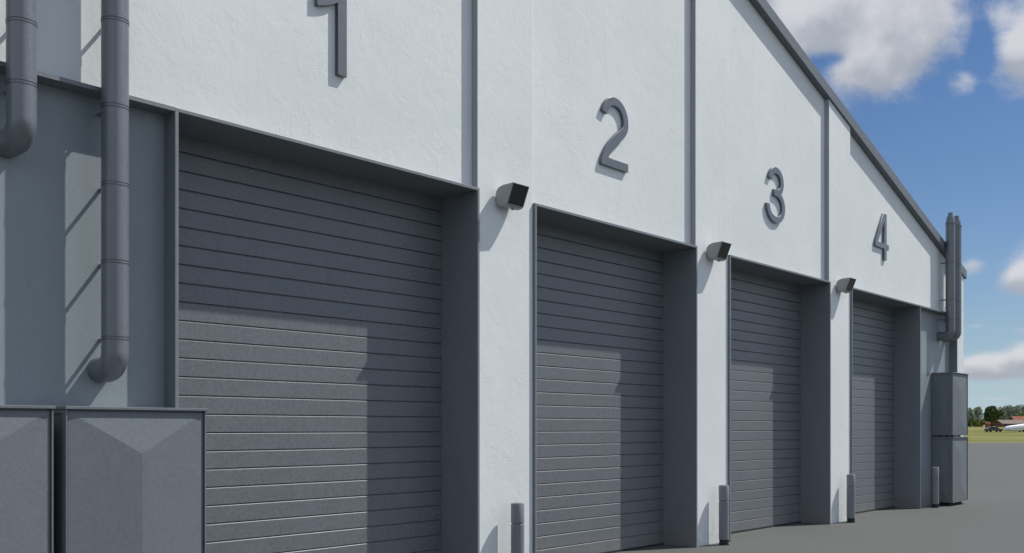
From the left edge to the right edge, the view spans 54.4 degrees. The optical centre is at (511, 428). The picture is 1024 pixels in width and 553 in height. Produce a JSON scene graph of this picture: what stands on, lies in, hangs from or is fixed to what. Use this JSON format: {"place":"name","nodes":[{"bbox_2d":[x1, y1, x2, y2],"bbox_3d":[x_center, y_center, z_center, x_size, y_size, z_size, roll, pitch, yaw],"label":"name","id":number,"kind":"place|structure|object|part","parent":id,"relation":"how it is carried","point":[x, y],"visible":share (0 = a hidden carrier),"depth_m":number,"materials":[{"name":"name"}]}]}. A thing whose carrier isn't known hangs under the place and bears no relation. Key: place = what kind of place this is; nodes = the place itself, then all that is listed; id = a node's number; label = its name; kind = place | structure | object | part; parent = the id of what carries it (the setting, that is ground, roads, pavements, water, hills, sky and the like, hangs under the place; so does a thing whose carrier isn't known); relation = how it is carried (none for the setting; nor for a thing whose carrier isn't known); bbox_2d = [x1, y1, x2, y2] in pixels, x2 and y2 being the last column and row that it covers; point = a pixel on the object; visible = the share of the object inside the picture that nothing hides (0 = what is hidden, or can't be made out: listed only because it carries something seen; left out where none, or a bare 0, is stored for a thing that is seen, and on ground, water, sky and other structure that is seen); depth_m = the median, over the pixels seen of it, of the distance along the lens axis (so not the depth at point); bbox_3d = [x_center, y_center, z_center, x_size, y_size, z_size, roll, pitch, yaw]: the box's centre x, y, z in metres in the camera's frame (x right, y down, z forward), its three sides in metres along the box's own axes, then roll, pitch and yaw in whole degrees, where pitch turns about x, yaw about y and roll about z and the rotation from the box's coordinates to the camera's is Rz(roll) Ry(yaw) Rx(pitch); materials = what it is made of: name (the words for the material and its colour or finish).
{"place":"outdoors","nodes":[
{"label":"outdoors","id":0,"kind":"place"},
{"bbox_2d":[0,0,966,552],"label":"warehouse building","id":1,"kind":"structure","parent":0,"point":[368,314],"depth_m":11.03,"materials":[{"name":"white paint"}]},
{"bbox_2d":[0,0,37,157],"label":"exhaust pipe","id":2,"kind":"object","parent":1,"relation":"attached to","point":[17,134],"visible":1,"depth_m":6.99,"materials":[{"name":"grey metal"}]},
{"bbox_2d":[87,0,128,382],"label":"exhaust pipe","id":3,"kind":"object","parent":1,"relation":"attached to","point":[110,363],"visible":1,"depth_m":7.53,"materials":[{"name":"grey metal"}]},
{"bbox_2d":[164,107,479,552],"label":"roller door","id":4,"kind":"structure","parent":1,"relation":"in","point":[322,304],"depth_m":9.86,"materials":[{"name":"grey metal"}]},
{"bbox_2d":[315,0,346,77],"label":"number sign","id":5,"kind":"object","parent":1,"relation":"attached to","point":[340,38],"visible":1,"depth_m":9.45,"materials":[{"name":"grey metal"}]},
{"bbox_2d":[496,182,528,209],"bbox_3d":[0.001,-2.555,11.041,0.272,0.259,0.272,0,0,41],"label":"wall lamp","id":6,"kind":"object","parent":1,"relation":"attached to","point":[512,196],"visible":1,"depth_m":10.97,"materials":[{"name":"grey plastic"}]},
{"bbox_2d":[599,97,627,172],"bbox_3d":[1.315,-3.805,12.834,0.043,0.911,0.594,0,0,41],"label":"number sign","id":7,"kind":"object","parent":1,"relation":"attached to","point":[615,139],"visible":1,"depth_m":12.82,"materials":[{"name":"grey metal"}]},
{"bbox_2d":[533,203,696,552],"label":"roller door","id":8,"kind":"structure","parent":1,"relation":"in","point":[615,306],"depth_m":13.56,"materials":[{"name":"grey metal"}]},
{"bbox_2d":[706,241,730,261],"bbox_3d":[3.002,-2.555,14.465,0.272,0.259,0.272,0,0,41],"label":"wall lamp","id":9,"kind":"object","parent":1,"relation":"attached to","point":[718,251],"visible":1,"depth_m":14.39,"materials":[{"name":"grey plastic"}]},
{"bbox_2d":[765,167,784,223],"bbox_3d":[4.288,-3.800,16.227,0.043,0.910,0.650,0,0,41],"label":"number sign","id":10,"kind":"object","parent":1,"relation":"attached to","point":[777,194],"visible":1,"depth_m":16.27,"materials":[{"name":"grey metal"}]},
{"bbox_2d":[728,255,830,541],"bbox_3d":[4.227,-0.453,16.485,0.618,4.306,3.616,0,0,41],"label":"roller door","id":11,"kind":"structure","parent":1,"relation":"in","point":[779,319],"depth_m":17.26,"materials":[{"name":"grey metal"}]},
{"bbox_2d":[836,277,855,293],"bbox_3d":[6.002,-2.555,17.888,0.272,0.259,0.272,0,0,41],"label":"wall lamp","id":12,"kind":"object","parent":1,"relation":"attached to","point":[845,285],"visible":1,"depth_m":17.81,"materials":[{"name":"grey plastic"}]},
{"bbox_2d":[874,213,888,260],"bbox_3d":[7.292,-3.796,19.654,0.043,0.912,0.695,0,0,41],"label":"number sign","id":13,"kind":"object","parent":1,"relation":"attached to","point":[882,227],"visible":1,"depth_m":19.72,"materials":[{"name":"grey metal"}]},
{"bbox_2d":[850,287,920,513],"bbox_3d":[7.227,-0.453,19.909,0.618,4.306,3.616,0,0,41],"label":"roller door","id":14,"kind":"structure","parent":1,"relation":"in","point":[885,331],"depth_m":20.97,"materials":[{"name":"grey metal"}]},
{"bbox_2d":[937,212,955,340],"bbox_3d":[9.714,-3.385,22.242,0.379,2.841,0.224,0,0,41],"label":"exhaust pipe","id":15,"kind":"object","parent":1,"relation":"attached to","point":[949,332],"visible":1,"depth_m":22.11,"materials":[{"name":"metal"}]},
{"bbox_2d":[944,215,961,341],"bbox_3d":[9.998,-3.385,22.565,0.379,2.841,0.224,0,0,41],"label":"exhaust pipe","id":16,"kind":"object","parent":1,"relation":"attached to","point":[958,280],"visible":0.56,"depth_m":22.42,"materials":[{"name":"metal"}]},
{"bbox_2d":[615,443,1023,552],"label":"tarmac yard","id":17,"kind":"structure","parent":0,"point":[987,516],"depth_m":16.73,"materials":[{"name":"grey asphalt"}]},
{"bbox_2d":[0,405,55,552],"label":"metal cabinet","id":18,"kind":"object","parent":17,"relation":"on","point":[26,478],"visible":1,"depth_m":6.64,"materials":[{"name":"metal"}]},
{"bbox_3d":[-3.473,0.743,6.365,0.061,1.721,1.042,0,0,41],"label":"door panel","id":19,"kind":"part","parent":18,"relation":"part of","materials":[{"name":"grey metal"}]},
{"bbox_2d":[54,406,207,552],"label":"metal cabinet","id":20,"kind":"object","parent":17,"relation":"on","point":[129,479],"visible":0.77,"depth_m":7.16,"materials":[{"name":"metal"}]},
{"bbox_3d":[-2.704,0.743,7.242,0.061,1.721,1.042,0,0,41],"label":"door panel","id":21,"kind":"part","parent":20,"relation":"part of","materials":[{"name":"grey metal"}]},
{"bbox_2d":[511,503,523,552],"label":"bollard","id":22,"kind":"object","parent":17,"relation":"on","point":[517,528],"visible":1,"depth_m":11.01,"materials":[{"name":"grey metal"}]},
{"bbox_2d":[718,485,729,544],"bbox_3d":[3.094,1.264,14.534,0.164,0.872,0.164,0,0,41],"label":"bollard","id":23,"kind":"object","parent":17,"relation":"on","point":[723,514],"visible":1,"depth_m":14.47,"materials":[{"name":"metal"}]},
{"bbox_2d":[847,474,855,522],"bbox_3d":[6.125,1.264,17.994,0.164,0.872,0.164,0,0,41],"label":"bollard","id":24,"kind":"object","parent":17,"relation":"on","point":[850,498],"visible":1,"depth_m":17.93,"materials":[{"name":"metal"}]},
{"bbox_2d":[931,467,938,507],"bbox_3d":[9.085,1.264,21.371,0.164,0.872,0.164,0,0,41],"label":"bollard","id":25,"kind":"object","parent":17,"relation":"on","point":[935,487],"visible":1,"depth_m":21.31,"materials":[{"name":"metal"}]},
{"bbox_2d":[931,437,968,505],"bbox_3d":[9.797,0.944,22.256,0.468,1.512,1.066,0,0,41],"label":"metal cabinet","id":26,"kind":"object","parent":17,"relation":"on","point":[949,457],"visible":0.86,"depth_m":21.90,"materials":[{"name":"metal"}]},
{"bbox_2d":[931,372,968,436],"bbox_3d":[9.797,-0.521,22.256,0.468,1.418,1.066,0,0,41],"label":"metal cabinet","id":27,"kind":"object","parent":26,"relation":"on","point":[949,403],"visible":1,"depth_m":21.92,"materials":[{"name":"metal"}]},
{"bbox_3d":[9.956,-0.531,22.116,0.037,1.326,1.008,0,0,41],"label":"door panel","id":28,"kind":"part","parent":27,"relation":"part of","materials":[{"name":"grey metal"}]},
{"bbox_3d":[9.956,0.914,22.116,0.037,1.380,1.008,0,0,41],"label":"door panel","id":29,"kind":"part","parent":26,"relation":"part of","materials":[{"name":"grey metal"}]},
{"bbox_2d":[767,0,1023,418],"label":"sky","id":30,"kind":"structure","parent":0,"point":[936,87],"materials":[{"name":"blue"}]},
{"bbox_2d":[963,427,1023,441],"bbox_3d":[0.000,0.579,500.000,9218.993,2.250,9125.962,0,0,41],"label":"ground","id":31,"kind":"structure","parent":0,"point":[977,434],"depth_m":221.65,"materials":[{"name":"green plant"}]},
{"bbox_2d":[968,418,974,426],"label":"tree","id":32,"kind":"object","parent":31,"relation":"on","point":[969,422],"visible":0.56,"depth_m":371.63,"materials":[{"name":"green plant"}]},
{"bbox_2d":[968,408,975,426],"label":"tree","id":33,"kind":"object","parent":31,"relation":"on","point":[971,414],"visible":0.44,"depth_m":449.93,"materials":[{"name":"green plant"}]},
{"bbox_2d":[971,419,977,426],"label":"tree","id":34,"kind":"object","parent":31,"relation":"on","point":[974,422],"visible":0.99,"depth_m":365.96,"materials":[{"name":"green plant"}]},
{"bbox_2d":[973,406,983,426],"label":"tree","id":35,"kind":"object","parent":31,"relation":"on","point":[978,410],"visible":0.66,"depth_m":453.74,"materials":[{"name":"green plant"}]},
{"bbox_2d":[975,419,984,426],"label":"tree","id":36,"kind":"object","parent":31,"relation":"on","point":[981,422],"visible":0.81,"depth_m":363.25,"materials":[{"name":"green plant"}]},
{"bbox_2d":[984,422,990,426],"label":"shed","id":37,"kind":"structure","parent":31,"relation":"on","point":[987,424],"depth_m":329.30,"materials":[{"name":"brown wood"}]},
{"bbox_2d":[983,406,1003,425],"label":"tree","id":38,"kind":"object","parent":31,"relation":"on","point":[991,414],"visible":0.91,"depth_m":383.59,"materials":[{"name":"green plant"}]},
{"bbox_2d":[984,426,1002,431],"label":"parked car","id":39,"kind":"object","parent":31,"relation":"on","point":[992,428],"visible":0.99,"depth_m":261.23,"materials":[{"name":"paint"}]},
{"bbox_2d":[998,406,1007,419],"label":"tree","id":40,"kind":"object","parent":31,"relation":"on","point":[1004,417],"visible":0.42,"depth_m":448.60,"materials":[{"name":"green plant"}]},
{"bbox_2d":[992,420,1023,426],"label":"barn","id":41,"kind":"structure","parent":31,"relation":"on","point":[1000,423],"depth_m":348.30,"materials":[{"name":"brick"}]},
{"bbox_2d":[1007,406,1019,419],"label":"tree","id":42,"kind":"object","parent":31,"relation":"on","point":[1012,411],"visible":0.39,"depth_m":446.37,"materials":[{"name":"green plant"}]},
{"bbox_2d":[1004,424,1023,431],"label":"covered trailer","id":43,"kind":"object","parent":31,"relation":"on","point":[1019,427],"visible":1,"depth_m":261.25,"materials":[{"name":"white paint"}]},
{"bbox_2d":[1009,416,1023,420],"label":"barn","id":44,"kind":"structure","parent":31,"relation":"on","point":[1016,418],"depth_m":371.16,"materials":[{"name":"brick"}]},
{"bbox_2d":[1014,405,1023,414],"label":"tree","id":45,"kind":"object","parent":31,"relation":"on","point":[1018,408],"visible":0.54,"depth_m":446.24,"materials":[{"name":"green plant"}]},
{"bbox_2d":[968,442,1023,442],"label":"dirt verge","id":46,"kind":"structure","parent":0,"point":[995,442],"depth_m":119.71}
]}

